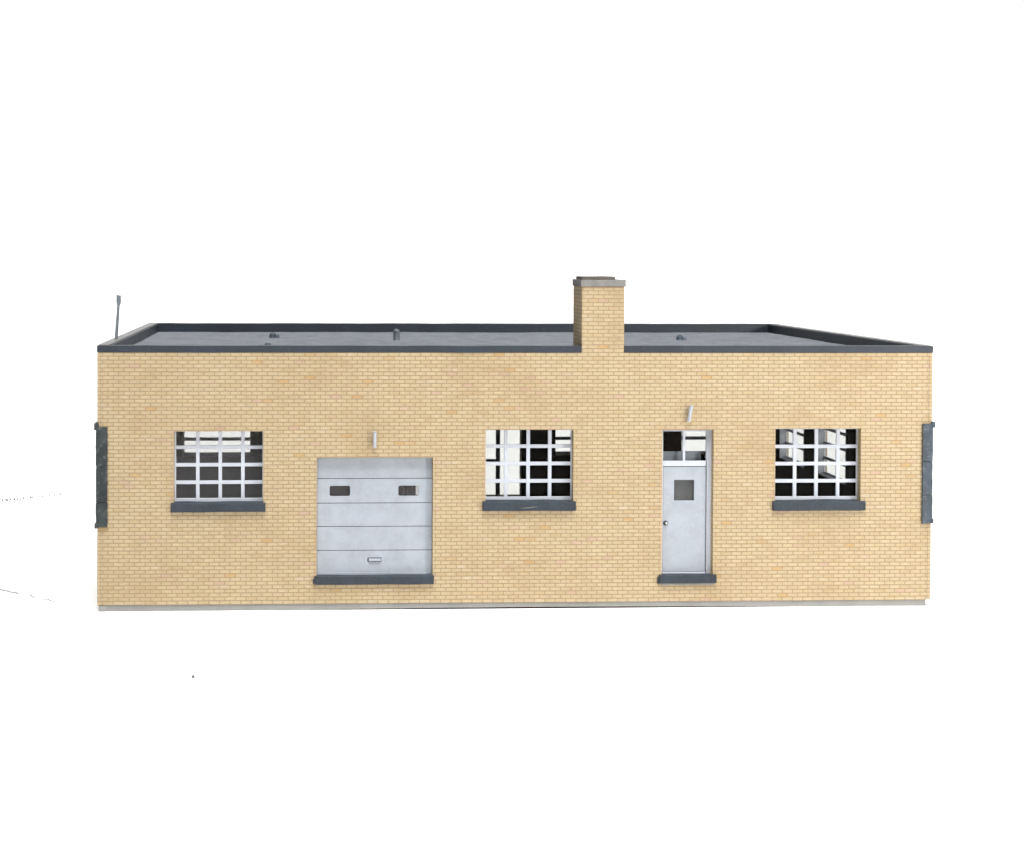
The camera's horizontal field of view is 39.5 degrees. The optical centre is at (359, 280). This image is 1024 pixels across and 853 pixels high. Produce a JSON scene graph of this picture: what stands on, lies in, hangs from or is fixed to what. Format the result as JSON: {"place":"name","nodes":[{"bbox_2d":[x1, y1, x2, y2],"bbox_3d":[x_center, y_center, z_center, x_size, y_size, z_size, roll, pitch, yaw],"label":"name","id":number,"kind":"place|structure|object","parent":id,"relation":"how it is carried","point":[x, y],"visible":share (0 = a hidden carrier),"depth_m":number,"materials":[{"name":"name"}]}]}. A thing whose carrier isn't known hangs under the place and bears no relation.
{"place":"outdoors","nodes":[
{"label":"outdoors","id":0,"kind":"place"},
{"bbox_2d":[0,263,1023,852],"bbox_3d":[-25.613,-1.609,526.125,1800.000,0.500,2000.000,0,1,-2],"label":"ground","id":1,"kind":"structure","parent":0,"point":[774,729],"depth_m":22.75,"materials":[{"name":"white paper"}]},
{"bbox_2d":[0,589,54,601],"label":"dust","id":2,"kind":"object","parent":1,"relation":"on","point":[18,593],"visible":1,"depth_m":28.05,"materials":[{"name":"white"}]},
{"bbox_2d":[0,0,1023,265],"label":"sky","id":3,"kind":"structure","parent":0,"point":[595,132],"materials":[{"name":"white"}]},
{"bbox_2d":[94,276,934,611],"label":"model building","id":4,"kind":"structure","parent":0,"point":[310,498],"depth_m":26.95,"materials":[{"name":"yellow brick"}]},
{"bbox_2d":[184,431,250,455],"bbox_3d":[-3.590,3.697,35.631,1.732,1.466,0.045,0,1,-2],"label":"window","id":5,"kind":"structure","parent":4,"relation":"in","point":[185,438],"depth_m":35.62,"materials":[{"name":"paint"}]},
{"bbox_2d":[171,431,265,512],"bbox_3d":[-2.672,3.578,26.733,1.786,1.610,0.274,0,1,-2],"label":"window","id":6,"kind":"structure","parent":4,"relation":"in","point":[197,504],"depth_m":26.82,"materials":[{"name":"paint"}]},
{"bbox_2d":[313,458,433,584],"bbox_3d":[0.268,4.580,26.860,2.305,2.402,0.235,0,1,-2],"label":"garage door","id":7,"kind":"structure","parent":4,"relation":"in","point":[372,535],"depth_m":26.92,"materials":[{"name":"grey paint"}]},
{"bbox_2d":[482,430,575,510],"bbox_3d":[3.237,3.590,26.977,1.791,1.614,0.275,0,1,-2],"label":"window","id":8,"kind":"structure","parent":4,"relation":"in","point":[494,503],"depth_m":27.06,"materials":[{"name":"paint"}]},
{"bbox_2d":[555,437,569,454],"bbox_3d":[5.824,3.722,36.020,1.727,1.466,0.045,0,1,-2],"label":"window","id":9,"kind":"structure","parent":4,"relation":"in","point":[557,438],"depth_m":35.99,"materials":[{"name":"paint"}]},
{"bbox_2d":[685,436,705,453],"bbox_3d":[9.065,3.730,36.155,1.730,1.466,0.045,0,1,-2],"label":"window","id":10,"kind":"structure","parent":4,"relation":"in","point":[686,437],"depth_m":36.13,"materials":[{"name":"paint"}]},
{"bbox_2d":[779,429,803,467],"bbox_3d":[10.612,3.747,34.350,0.187,1.426,1.730,0,1,-2],"label":"window","id":11,"kind":"structure","parent":4,"relation":"in","point":[783,432],"depth_m":35.17,"materials":[{"name":"paint"}]},
{"bbox_2d":[772,428,865,510],"bbox_3d":[8.838,3.621,27.211,1.808,1.616,0.272,0,1,-2],"label":"window","id":12,"kind":"structure","parent":4,"relation":"in","point":[781,503],"depth_m":27.29,"materials":[{"name":"paint"}]},
{"bbox_2d":[818,429,845,485],"bbox_3d":[10.719,3.789,31.772,0.187,1.426,1.730,0,1,-2],"label":"window","id":13,"kind":"structure","parent":4,"relation":"in","point":[822,457],"depth_m":32.58,"materials":[{"name":"paint"}]}
]}

